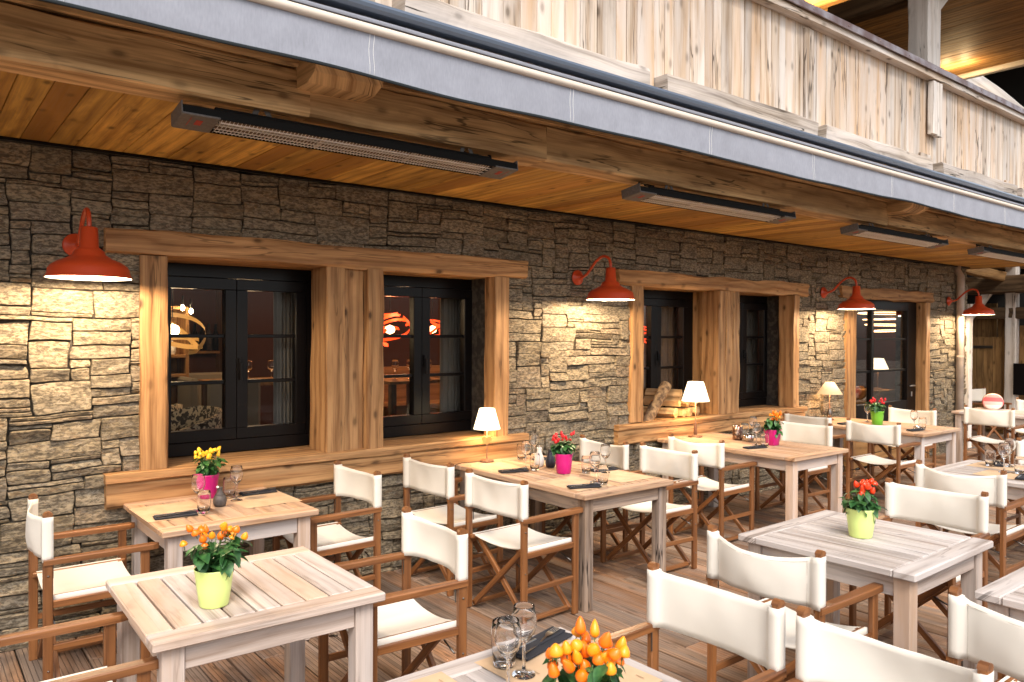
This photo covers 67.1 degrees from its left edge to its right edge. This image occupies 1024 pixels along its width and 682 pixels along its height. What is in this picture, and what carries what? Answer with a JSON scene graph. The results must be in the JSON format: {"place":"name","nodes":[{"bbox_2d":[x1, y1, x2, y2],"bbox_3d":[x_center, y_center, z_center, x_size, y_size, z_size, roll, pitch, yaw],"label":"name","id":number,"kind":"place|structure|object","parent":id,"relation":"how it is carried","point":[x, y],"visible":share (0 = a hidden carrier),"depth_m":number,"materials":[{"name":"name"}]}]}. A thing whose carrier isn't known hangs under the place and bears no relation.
{"place":"outdoors","nodes":[
{"label":"outdoors","id":0,"kind":"place"},
{"bbox_2d":[171,406,221,430],"bbox_3d":[-2.523,0.837,5.906,0.620,0.644,0.570,1,1,32],"label":"armchair","id":1,"kind":"object","parent":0,"point":[198,417],"visible":0.13,"depth_m":6.11,"materials":[{"name":"fabric"}]},
{"bbox_2d":[189,372,221,405],"bbox_3d":[-3.009,0.731,7.756,0.440,0.810,0.485,0,1,-38],"label":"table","id":2,"kind":"object","parent":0,"point":[212,375],"visible":0.01,"depth_m":7.87,"materials":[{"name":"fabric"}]},
{"bbox_2d":[383,365,439,415],"bbox_3d":[-1.222,0.715,8.640,1.900,0.840,0.505,0,1,-38],"label":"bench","id":3,"kind":"object","parent":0,"point":[434,397],"visible":0.02,"depth_m":8.84,"materials":[{"name":"brown wood"}]},
{"bbox_2d":[0,430,1023,681],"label":"deck","id":4,"kind":"structure","parent":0,"point":[620,592],"depth_m":4.78,"materials":[{"name":"brown wood"}]},
{"bbox_2d":[0,611,158,681],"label":"directors chair","id":5,"kind":"object","parent":4,"relation":"on","point":[110,670],"visible":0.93,"depth_m":2.75,"materials":[{"name":"brown wood"}]},
{"bbox_2d":[25,493,158,680],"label":"directors chair","id":6,"kind":"object","parent":4,"relation":"on","point":[71,585],"visible":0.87,"depth_m":3.89,"materials":[{"name":"white wood"}]},
{"bbox_2d":[123,486,318,640],"bbox_3d":[-1.659,1.305,4.384,0.825,0.736,0.825,0,1,-39],"label":"wooden table","id":7,"kind":"object","parent":4,"relation":"on","point":[258,525],"visible":0.56,"depth_m":4.21,"materials":[{"name":"brown wood"}]},
{"bbox_2d":[130,501,211,522],"bbox_3d":[-1.880,0.936,4.250,0.330,0.004,0.400,0,1,-39],"label":"placemat","id":8,"kind":"object","parent":7,"relation":"on","point":[147,513],"visible":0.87,"depth_m":4.29,"materials":[{"name":"fabric"}]},
{"bbox_2d":[152,510,197,519],"bbox_3d":[-1.794,0.928,4.120,0.217,0.013,0.075,0,1,-33],"label":"napkin","id":9,"kind":"object","parent":8,"relation":"on","point":[181,514],"visible":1,"depth_m":4.10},
{"bbox_2d":[191,474,204,511],"bbox_3d":[-1.729,0.835,4.253,0.075,0.200,0.075,0,1,-38],"label":"wine glass","id":10,"kind":"object","parent":8,"relation":"on","point":[197,482],"visible":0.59,"depth_m":4.22,"materials":[{"name":"clear"}]},
{"bbox_2d":[197,490,210,513],"bbox_3d":[-1.678,0.876,4.205,0.072,0.119,0.072,0,1,-38],"label":"tumbler","id":11,"kind":"object","parent":8,"relation":"on","point":[203,501],"visible":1,"depth_m":4.18,"materials":[{"name":"clear glass"}]},
{"bbox_2d":[192,446,227,498],"bbox_3d":[-1.806,0.784,4.618,0.212,0.300,0.197,0,1,7],"label":"potted pepper plant","id":12,"kind":"object","parent":7,"relation":"on","point":[208,469],"visible":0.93,"depth_m":4.58,"materials":[{"name":"pink plant"}]},
{"bbox_2d":[213,486,226,506],"bbox_3d":[-1.658,0.877,4.380,0.076,0.119,0.076,0,1,-38],"label":"pepper vase","id":13,"kind":"object","parent":7,"relation":"on","point":[219,499],"visible":1,"depth_m":4.36,"materials":[{"name":"black paint"}]},
{"bbox_2d":[227,491,301,507],"bbox_3d":[-1.482,0.934,4.577,0.330,0.003,0.400,0,1,-39],"label":"placemat","id":14,"kind":"object","parent":7,"relation":"on","point":[263,499],"visible":0.93,"depth_m":4.55,"materials":[{"name":"paper"}]},
{"bbox_2d":[223,477,235,497],"bbox_3d":[-1.682,0.873,4.597,0.072,0.119,0.072,0,1,-38],"label":"tumbler","id":15,"kind":"object","parent":14,"relation":"on","point":[229,487],"visible":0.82,"depth_m":4.57,"materials":[{"name":"clear glass"}]},
{"bbox_2d":[230,465,242,500],"bbox_3d":[-1.615,0.833,4.528,0.075,0.200,0.075,0,1,-38],"label":"wine glass","id":16,"kind":"object","parent":14,"relation":"on","point":[236,474],"visible":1,"depth_m":4.50,"materials":[{"name":"clear"}]},
{"bbox_2d":[106,546,385,681],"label":"wooden table","id":17,"kind":"object","parent":4,"relation":"on","point":[291,600],"visible":0.88,"depth_m":2.87,"materials":[{"name":"brown wood"}]},
{"bbox_2d":[179,522,252,608],"bbox_3d":[-1.066,0.801,2.807,0.265,0.306,0.218,0,1,-38],"label":"potted pepper plant","id":18,"kind":"object","parent":17,"relation":"on","point":[213,563],"visible":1,"depth_m":2.75,"materials":[{"name":"yellow plant"}]},
{"bbox_2d":[273,460,381,589],"bbox_3d":[-1.163,1.234,4.811,0.550,0.873,0.569,0,1,-40],"label":"directors chair","id":19,"kind":"object","parent":4,"relation":"on","point":[335,539],"visible":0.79,"depth_m":4.83,"materials":[{"name":"fabric"}]},
{"bbox_2d":[318,506,467,681],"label":"directors chair","id":20,"kind":"object","parent":4,"relation":"on","point":[404,621],"visible":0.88,"depth_m":3.48,"materials":[{"name":"fabric"}]},
{"bbox_2d":[403,453,502,596],"bbox_3d":[-0.398,1.232,5.407,0.517,0.873,0.569,0,1,-41],"label":"directors chair","id":21,"kind":"object","parent":4,"relation":"on","point":[439,480],"visible":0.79,"depth_m":5.30,"materials":[{"name":"fabric"}]},
{"bbox_2d":[0,0,1023,651],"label":"chalet","id":22,"kind":"object","parent":4,"relation":"on","point":[338,246],"visible":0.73,"depth_m":5.41,"materials":[{"name":"stone"}]},
{"bbox_2d":[43,207,132,280],"bbox_3d":[-2.276,-0.514,4.052,0.407,0.377,0.603,-1,1,-59],"label":"gooseneck lamp","id":23,"kind":"object","parent":22,"relation":"attached to","point":[87,258],"visible":1,"depth_m":3.95,"materials":[{"name":"red metal"}]},
{"bbox_2d":[167,262,311,457],"bbox_3d":[-1.879,0.121,5.245,1.160,1.255,0.124,0,1,-38],"label":"window","id":24,"kind":"structure","parent":22,"relation":"in","point":[235,282],"depth_m":5.24,"materials":[{"name":"black paint"}]},
{"bbox_2d":[171,100,517,179],"bbox_3d":[-0.737,-1.030,3.901,1.826,0.162,0.169,0,-8,-38],"label":"patio heater","id":25,"kind":"object","parent":22,"relation":"attached to","point":[254,125],"visible":0.95,"depth_m":3.75,"materials":[{"name":"black"}]},
{"bbox_2d":[383,275,471,437],"bbox_3d":[-0.730,0.118,6.154,1.150,1.255,0.124,0,1,-38],"label":"window","id":26,"kind":"structure","parent":22,"relation":"in","point":[419,420],"depth_m":6.16,"materials":[{"name":"black paint"}]},
{"bbox_2d":[39,0,1023,229],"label":"awning","id":27,"kind":"object","parent":22,"relation":"attached to","point":[383,43],"visible":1,"depth_m":3.95,"materials":[{"name":"grey metal"}]},
{"bbox_2d":[572,255,634,300],"bbox_3d":[0.732,-0.529,6.431,0.407,0.377,0.603,-1,1,-59],"label":"gooseneck lamp","id":28,"kind":"object","parent":22,"relation":"attached to","point":[610,288],"visible":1,"depth_m":6.32,"materials":[{"name":"red metal"}]},
{"bbox_2d":[643,381,670,420],"bbox_3d":[1.395,0.607,7.489,0.414,0.424,0.110,0,1,-45],"label":"firewood log","id":29,"kind":"object","parent":22,"relation":"on","point":[657,401],"visible":0.87,"depth_m":7.46,"materials":[{"name":"brown wood"}]},
{"bbox_2d":[643,406,677,417],"bbox_3d":[1.460,0.709,7.687,0.360,0.111,0.141,1,1,34],"label":"firewood log","id":30,"kind":"object","parent":22,"relation":"on","point":[668,412],"visible":0.56,"depth_m":7.60,"materials":[{"name":"brown wood"}]},
{"bbox_2d":[643,396,680,406],"bbox_3d":[1.500,0.599,7.709,0.361,0.096,0.110,1,1,28],"label":"firewood log","id":31,"kind":"object","parent":30,"relation":"on","point":[670,401],"visible":0.69,"depth_m":7.64,"materials":[{"name":"brown wood"}]},
{"bbox_2d":[645,388,682,396],"bbox_3d":[1.517,0.514,7.724,0.360,0.072,0.098,1,1,28],"label":"firewood log","id":32,"kind":"object","parent":31,"relation":"on","point":[672,392],"visible":0.69,"depth_m":7.67,"materials":[{"name":"brown wood"}]},
{"bbox_2d":[643,290,692,406],"bbox_3d":[1.454,0.118,7.882,1.180,1.270,0.124,0,1,-38],"label":"window","id":33,"kind":"structure","parent":22,"relation":"in","point":[654,300],"depth_m":7.96,"materials":[{"name":"black paint"}]},
{"bbox_2d":[621,182,795,223],"bbox_3d":[1.494,-1.038,5.666,1.826,0.162,0.169,0,-8,-38],"label":"patio heater","id":34,"kind":"object","parent":22,"relation":"attached to","point":[665,196],"visible":0.96,"depth_m":5.51,"materials":[{"name":"black"}]},
{"bbox_2d":[739,295,767,406],"bbox_3d":[2.607,0.114,8.794,1.160,1.270,0.124,0,1,-38],"label":"window","id":35,"kind":"structure","parent":22,"relation":"in","point":[750,398],"depth_m":8.92,"materials":[{"name":"black paint"}]},
{"bbox_2d":[821,277,875,309],"bbox_3d":[3.869,-0.555,8.913,0.407,0.377,0.603,-1,1,-59],"label":"gooseneck lamp","id":36,"kind":"object","parent":22,"relation":"attached to","point":[856,300],"visible":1,"depth_m":8.81,"materials":[{"name":"red metal"}]},
{"bbox_2d":[855,299,915,467],"bbox_3d":[4.947,0.544,10.328,1.951,2.200,0.139,0,1,-38],"label":"door","id":37,"kind":"structure","parent":22,"relation":"in","point":[908,401],"depth_m":10.58,"materials":[{"name":"black paint"}]},
{"bbox_2d":[840,223,948,248],"bbox_3d":[3.698,-1.045,7.410,1.826,0.162,0.169,0,-8,-38],"label":"patio heater","id":38,"kind":"object","parent":22,"relation":"attached to","point":[885,234],"visible":0.97,"depth_m":7.25,"materials":[{"name":"black"}]},
{"bbox_2d":[947,288,994,314],"bbox_3d":[6.559,-0.564,11.041,0.407,0.377,0.603,-1,1,-59],"label":"gooseneck lamp","id":39,"kind":"object","parent":22,"relation":"attached to","point":[978,307],"visible":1,"depth_m":10.95,"materials":[{"name":"red metal"}]},
{"bbox_2d":[967,244,1023,262],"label":"patio heater","id":40,"kind":"object","parent":22,"relation":"attached to","point":[989,252],"visible":0.98,"depth_m":8.79,"materials":[{"name":"black"}]},
{"bbox_3d":[0.071,-0.610,9.740,14.197,0.030,4.500,0,1,-38],"label":"indoor ceiling","id":41,"kind":"structure","parent":22,"relation":"attached to","visible":0},
{"bbox_2d":[171,288,205,354],"bbox_3d":[-2.759,-0.291,6.257,0.517,0.796,0.462,0,1,-38],"label":"pendant lamp","id":42,"kind":"object","parent":41,"relation":"hanging from","point":[176,329],"visible":0.43,"depth_m":6.45,"materials":[{"name":"brown wood"}]},
{"bbox_2d":[273,292,291,423],"bbox_3d":[-1.638,0.236,5.683,0.240,1.750,0.052,0,1,-38],"label":"curtain","id":43,"kind":"object","parent":41,"relation":"hanging from","point":[282,357],"visible":0.18,"depth_m":5.65,"materials":[{"name":"fabric"}]},
{"bbox_2d":[383,312,409,346],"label":"pendant lamp","id":44,"kind":"object","parent":41,"relation":"hanging from","point":[389,329],"visible":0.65,"depth_m":8.04,"materials":[{"name":"orange wood"}]},
{"bbox_2d":[440,298,459,411],"bbox_3d":[-0.501,0.232,6.582,0.260,1.750,0.052,0,1,-38],"label":"curtain","id":45,"kind":"object","parent":41,"relation":"hanging from","point":[449,354],"visible":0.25,"depth_m":6.56,"materials":[{"name":"fabric"}]},
{"bbox_2d":[661,307,677,388],"bbox_3d":[1.671,0.225,8.301,0.320,1.750,0.052,0,1,-38],"label":"curtain","id":46,"kind":"object","parent":41,"relation":"hanging from","point":[669,327],"visible":0.27,"depth_m":8.30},
{"bbox_2d":[746,310,757,391],"bbox_3d":[2.820,0.221,9.210,0.350,1.750,0.052,0,1,-38],"label":"curtain","id":47,"kind":"object","parent":41,"relation":"hanging from","point":[752,349],"visible":0.19,"depth_m":9.23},
{"bbox_2d":[465,468,582,619],"bbox_3d":[0.075,1.239,4.816,0.517,0.873,0.569,0,1,-41],"label":"directors chair","id":48,"kind":"object","parent":4,"relation":"on","point":[520,537],"visible":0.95,"depth_m":4.72,"materials":[{"name":"white wood"}]},
{"bbox_2d":[386,627,680,681],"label":"wooden table","id":49,"kind":"object","parent":4,"relation":"on","point":[466,669],"visible":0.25,"depth_m":2.25,"materials":[{"name":"grey wood"}]},
{"bbox_2d":[410,671,456,681],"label":"placemat","id":50,"kind":"object","parent":49,"relation":"on","point":[441,676],"visible":1,"depth_m":2.20,"materials":[{"name":"fabric"}]},
{"bbox_2d":[495,616,521,681],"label":"wine glass","id":51,"kind":"object","parent":49,"relation":"on","point":[508,636],"visible":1,"depth_m":2.09,"materials":[{"name":"clear"}]},
{"bbox_2d":[474,639,662,681],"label":"placemat","id":52,"kind":"object","parent":49,"relation":"on","point":[540,670],"visible":0.38,"depth_m":2.26,"materials":[{"name":"paper"}]},
{"bbox_2d":[491,617,516,668],"bbox_3d":[-0.022,0.895,2.289,0.080,0.131,0.080,0,1,-38],"label":"tumbler","id":53,"kind":"object","parent":52,"relation":"on","point":[499,660],"visible":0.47,"depth_m":2.26,"materials":[{"name":"clear glass"}]},
{"bbox_2d":[512,602,536,679],"bbox_3d":[0.034,0.861,2.225,0.075,0.200,0.075,0,1,-38],"label":"wine glass","id":54,"kind":"object","parent":52,"relation":"on","point":[524,613],"visible":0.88,"depth_m":2.20,"materials":[{"name":"clear"}]},
{"bbox_2d":[516,626,572,660],"bbox_3d":[0.087,0.951,2.434,0.090,0.013,0.252,1,1,38],"label":"napkin","id":55,"kind":"object","parent":52,"relation":"on","point":[560,635],"visible":0.64,"depth_m":2.43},
{"bbox_2d":[542,616,629,681],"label":"potted pepper plant","id":56,"kind":"object","parent":49,"relation":"on","point":[586,656],"visible":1,"depth_m":1.78,"materials":[{"name":"orange plant"}]},
{"bbox_2d":[454,455,673,612],"bbox_3d":[0.325,1.302,5.527,0.830,0.736,1.435,0,1,-38],"label":"wooden table","id":57,"kind":"object","parent":4,"relation":"on","point":[616,495],"visible":0.54,"depth_m":5.09,"materials":[{"name":"brown wood"}]},
{"bbox_2d":[455,408,499,465],"bbox_3d":[-0.279,0.824,5.878,0.427,0.610,0.208,0,1,-38],"label":"table lamp","id":58,"kind":"object","parent":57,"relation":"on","point":[486,419],"visible":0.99,"depth_m":5.88,"materials":[{"name":"beige"}]},
{"bbox_2d":[470,462,530,473],"bbox_3d":[-0.084,0.930,5.671,0.300,0.004,0.420,0,1,-38],"label":"placemat","id":59,"kind":"object","parent":57,"relation":"on","point":[495,467],"visible":0.81,"depth_m":5.72,"materials":[{"name":"fabric"}]},
{"bbox_2d":[550,431,575,473],"bbox_3d":[0.364,0.786,5.465,0.188,0.298,0.204,0,1,-38],"label":"potted pepper plant","id":60,"kind":"object","parent":57,"relation":"on","point":[563,457],"visible":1,"depth_m":5.42,"materials":[{"name":"pink plant"}]},
{"bbox_2d":[537,476,613,490],"bbox_3d":[0.411,0.937,5.093,0.320,0.003,0.420,0,1,-38],"label":"placemat","id":61,"kind":"object","parent":57,"relation":"on","point":[563,482],"visible":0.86,"depth_m":5.12,"materials":[{"name":"fabric"}]},
{"bbox_2d":[589,451,600,482],"bbox_3d":[0.551,0.836,5.126,0.075,0.200,0.075,0,1,-38],"label":"wine glass","id":62,"kind":"object","parent":61,"relation":"on","point":[594,458],"visible":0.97,"depth_m":5.10,"materials":[{"name":"clear"}]},
{"bbox_2d":[597,465,608,484],"bbox_3d":[0.596,0.878,5.053,0.072,0.119,0.072,0,1,-38],"label":"tumbler","id":63,"kind":"object","parent":61,"relation":"on","point":[603,472],"visible":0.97,"depth_m":5.03,"materials":[{"name":"clear glass"}]},
{"bbox_2d":[579,470,652,482],"bbox_3d":[0.722,0.936,5.377,0.320,0.003,0.420,0,1,-38],"label":"placemat","id":64,"kind":"object","parent":57,"relation":"on","point":[619,476],"visible":0.77,"depth_m":5.34,"materials":[{"name":"fabric"}]},
{"bbox_2d":[542,434,628,553],"bbox_3d":[0.579,1.229,6.193,0.572,0.873,0.569,0,1,-36],"label":"directors chair","id":65,"kind":"object","parent":4,"relation":"on","point":[618,457],"visible":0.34,"depth_m":6.20,"materials":[{"name":"fabric"}]},
{"bbox_2d":[600,442,698,570],"bbox_3d":[0.998,1.234,5.732,0.517,0.873,0.569,0,1,-37],"label":"directors chair","id":66,"kind":"object","parent":4,"relation":"on","point":[672,463],"visible":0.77,"depth_m":5.75,"materials":[{"name":"fabric"}]},
{"bbox_2d":[591,561,786,681],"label":"directors chair","id":67,"kind":"object","parent":4,"relation":"on","point":[752,630],"visible":0.94,"depth_m":2.68,"materials":[{"name":"fabric"}]},
{"bbox_2d":[668,433,756,540],"bbox_3d":[1.694,1.230,6.563,0.550,0.873,0.569,0,1,-39],"label":"directors chair","id":68,"kind":"object","parent":4,"relation":"on","point":[712,455],"visible":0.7,"depth_m":6.43,"materials":[{"name":"white wood"}]},
{"bbox_2d":[657,432,848,520],"bbox_3d":[2.145,1.296,7.005,0.840,0.735,1.440,0,1,-38],"label":"wooden table","id":69,"kind":"object","parent":4,"relation":"on","point":[791,459],"visible":0.68,"depth_m":6.59,"materials":[{"name":"brown wood"}]},
{"bbox_2d":[682,381,708,437],"bbox_3d":[1.768,0.657,7.439,0.264,0.530,0.264,0,1,-38],"label":"table lamp","id":70,"kind":"object","parent":69,"relation":"on","point":[695,391],"visible":1,"depth_m":7.36,"materials":[{"name":"beige"}]},
{"bbox_2d":[763,410,783,445],"bbox_3d":[2.344,0.771,6.907,0.184,0.317,0.228,0,1,24],"label":"potted pepper plant","id":71,"kind":"object","parent":69,"relation":"on","point":[772,428],"visible":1,"depth_m":6.85,"materials":[{"name":"pink plant"}]},
{"bbox_2d":[755,418,832,515],"bbox_3d":[2.715,1.225,7.480,0.517,0.873,0.569,0,1,-38],"label":"directors chair","id":72,"kind":"object","parent":4,"relation":"on","point":[822,435],"visible":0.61,"depth_m":7.52,"materials":[{"name":"fabric"}]},
{"bbox_2d":[706,524,882,681],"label":"directors chair","id":73,"kind":"object","parent":4,"relation":"on","point":[796,581],"visible":0.61,"depth_m":3.20,"materials":[{"name":"fabric"}]},
{"bbox_2d":[784,411,852,497],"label":"directors chair","id":74,"kind":"object","parent":4,"relation":"on","point":[788,417],"visible":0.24,"depth_m":8.38,"materials":[{"name":"fabric"}]},
{"bbox_2d":[738,510,992,678],"bbox_3d":[1.714,1.324,3.770,0.850,0.736,0.850,0,1,-39],"label":"wooden table","id":75,"kind":"object","parent":4,"relation":"on","point":[905,565],"visible":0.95,"depth_m":3.60,"materials":[{"name":"grey wood"}]},
{"bbox_2d":[839,478,887,538],"bbox_3d":[1.698,0.814,3.767,0.229,0.284,0.214,0,1,-38],"label":"potted pepper plant","id":76,"kind":"object","parent":75,"relation":"on","point":[861,509],"visible":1,"depth_m":3.73,"materials":[{"name":"green plant"}]},
{"bbox_2d":[802,417,960,485],"bbox_3d":[4.013,1.290,8.521,0.880,0.735,1.400,0,1,-38],"label":"wooden table","id":77,"kind":"object","parent":4,"relation":"on","point":[930,434],"visible":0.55,"depth_m":8.19,"materials":[{"name":"brown wood"}]},
{"bbox_2d":[817,382,842,419],"bbox_3d":[3.691,0.696,8.973,0.284,0.440,0.284,0,1,-38],"label":"table lamp","id":78,"kind":"object","parent":77,"relation":"on","point":[829,388],"visible":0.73,"depth_m":8.90,"materials":[{"name":"beige"}]},
{"bbox_2d":[864,397,885,424],"bbox_3d":[4.017,0.771,8.524,0.223,0.301,0.225,0,1,-38],"label":"potted pepper plant","id":79,"kind":"object","parent":77,"relation":"on","point":[877,413],"visible":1,"depth_m":8.46,"materials":[{"name":"green plant"}]},
{"bbox_2d":[845,418,920,499],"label":"directors chair","id":80,"kind":"object","parent":4,"relation":"on","point":[877,434],"visible":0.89,"depth_m":7.75,"materials":[{"name":"fabric"}]},
{"bbox_2d":[786,605,993,681],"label":"directors chair","id":81,"kind":"object","parent":4,"relation":"on","point":[825,652],"visible":1,"depth_m":2.33,"materials":[{"name":"fabric"}]},
{"bbox_2d":[871,405,936,482],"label":"directors chair","id":82,"kind":"object","parent":4,"relation":"on","point":[898,415],"visible":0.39,"depth_m":9.12,"materials":[{"name":"fabric"}]},
{"bbox_2d":[849,478,989,661],"bbox_3d":[2.223,1.253,4.249,0.517,0.873,0.569,0,1,-39],"label":"directors chair","id":83,"kind":"object","parent":4,"relation":"on","point":[965,512],"visible":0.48,"depth_m":4.33,"materials":[{"name":"fabric"}]},
{"bbox_2d":[915,460,1023,578],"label":"directors chair","id":84,"kind":"object","parent":4,"relation":"on","point":[1003,533],"visible":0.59,"depth_m":4.97,"materials":[{"name":"fabric"}]},
{"bbox_2d":[932,459,1023,534],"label":"wooden table","id":85,"kind":"object","parent":4,"relation":"on","point":[1015,489],"visible":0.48,"depth_m":5.59,"materials":[{"name":"grey wood"}]},
{"bbox_2d":[973,469,1023,480],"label":"placemat","id":86,"kind":"object","parent":85,"relation":"on","point":[991,472],"visible":0.65,"depth_m":5.51,"materials":[{"name":"paper"}]},
{"bbox_2d":[998,442,1010,472],"bbox_3d":[3.541,0.839,5.553,0.079,0.210,0.079,0,1,-38],"label":"wine glass","id":87,"kind":"object","parent":86,"relation":"on","point":[1004,450],"visible":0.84,"depth_m":5.53,"materials":[{"name":"clear"}]},
{"bbox_2d":[946,585,1023,681],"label":"directors chair","id":88,"kind":"object","parent":4,"relation":"on","point":[977,633],"visible":0.91,"depth_m":2.52,"materials":[{"name":"fabric"}]},
{"bbox_2d":[951,407,1023,462],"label":"wooden table","id":89,"kind":"object","parent":4,"relation":"on","point":[959,417],"visible":0.4,"depth_m":10.07,"materials":[{"name":"brown wood"}]},
{"bbox_2d":[972,387,1011,441],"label":"directors chair","id":90,"kind":"object","parent":4,"relation":"on","point":[978,394],"visible":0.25,"depth_m":12.63,"materials":[{"name":"fabric"}]},
{"bbox_2d":[982,393,1003,409],"bbox_3d":[6.464,0.814,10.378,0.248,0.219,0.238,1,1,32],"label":"striped cushion","id":91,"kind":"object","parent":90,"relation":"on","point":[992,401],"visible":1,"depth_m":10.31,"materials":[{"name":"fabric"}]},
{"bbox_2d":[963,405,1023,463],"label":"directors chair","id":92,"kind":"object","parent":4,"relation":"on","point":[978,417],"visible":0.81,"depth_m":9.33,"materials":[{"name":"fabric"}]},
{"bbox_2d":[965,266,1023,434],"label":"timber shed","id":93,"kind":"structure","parent":4,"relation":"on","point":[998,345],"depth_m":13.58,"materials":[{"name":"brown wood"}]},
{"bbox_2d":[1013,363,1023,394],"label":"menu board","id":94,"kind":"object","parent":93,"relation":"attached to","point":[1018,378],"visible":1,"depth_m":13.19,"materials":[{"name":"black paint"}]},
{"bbox_2d":[974,567,1023,681],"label":"wooden table","id":95,"kind":"object","parent":4,"relation":"on","point":[1004,595],"visible":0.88,"depth_m":2.96,"materials":[{"name":"grey wood"}]},
{"bbox_2d":[995,437,1023,550],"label":"directors chair","id":96,"kind":"object","parent":4,"relation":"on","point":[1019,452],"visible":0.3,"depth_m":6.35,"materials":[{"name":"brown wood"}]},
{"bbox_2d":[1004,397,1023,463],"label":"directors chair","id":97,"kind":"object","parent":4,"relation":"on","point":[1019,404],"visible":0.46,"depth_m":10.55,"materials":[{"name":"brown wood"}]},
{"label":"indoor floor","id":98,"kind":"structure","parent":0,"visible":0},
{"bbox_2d":[171,306,188,404],"bbox_3d":[-3.358,0.408,7.180,0.590,1.465,0.320,0,1,-38],"label":"shelf unit","id":99,"kind":"object","parent":98,"relation":"on","point":[180,363],"visible":0.16,"depth_m":7.32,"materials":[{"name":"brown wood"}]},
{"bbox_2d":[178,376,198,407],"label":"dining chair","id":100,"kind":"object","parent":98,"relation":"on","point":[188,396],"visible":0.09,"depth_m":6.91,"materials":[{"name":"fabric"}]},
{"bbox_2d":[207,379,259,425],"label":"dining chair","id":101,"kind":"object","parent":98,"relation":"on","point":[214,395],"visible":0.2,"depth_m":6.83,"materials":[{"name":"fabric"}]},
{"bbox_2d":[198,377,272,405],"bbox_3d":[-2.469,0.760,7.556,0.950,0.760,0.800,0,1,-38],"label":"indoor table","id":102,"kind":"object","parent":98,"relation":"on","point":[203,395],"visible":0.02,"depth_m":7.54,"materials":[{"name":"brown wood"}]},
{"bbox_2d":[384,377,439,415],"bbox_3d":[-1.131,0.762,7.913,0.750,0.760,0.850,0,1,-38],"label":"indoor table","id":103,"kind":"object","parent":98,"relation":"on","point":[391,383],"visible":0.18,"depth_m":7.42,"materials":[{"name":"brown wood"}]},
{"bbox_2d":[216,290,646,398],"bbox_3d":[1.193,0.227,10.611,9.843,1.800,1.002,0,1,-25],"label":"indoor partition","id":104,"kind":"object","parent":98,"relation":"on","point":[219,325],"visible":0.02,"depth_m":8.81,"materials":[{"name":"brown wood"}]},
{"bbox_2d":[171,288,895,424],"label":"indoor walls","id":105,"kind":"structure","parent":98,"relation":"on","point":[260,321],"depth_m":9.27,"materials":[{"name":"brown"}]},
{"bbox_2d":[856,388,894,404],"bbox_3d":[5.385,0.930,11.476,0.500,0.420,0.400,0,1,-38],"label":"indoor sideboard","id":106,"kind":"object","parent":98,"relation":"on","point":[887,394],"visible":0.2,"depth_m":11.35,"materials":[{"name":"brown wood"}]},
{"bbox_2d":[873,358,888,389],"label":"indoor lamp","id":107,"kind":"object","parent":106,"relation":"on","point":[880,364],"visible":0.73,"depth_m":11.34,"materials":[{"name":"beige"}]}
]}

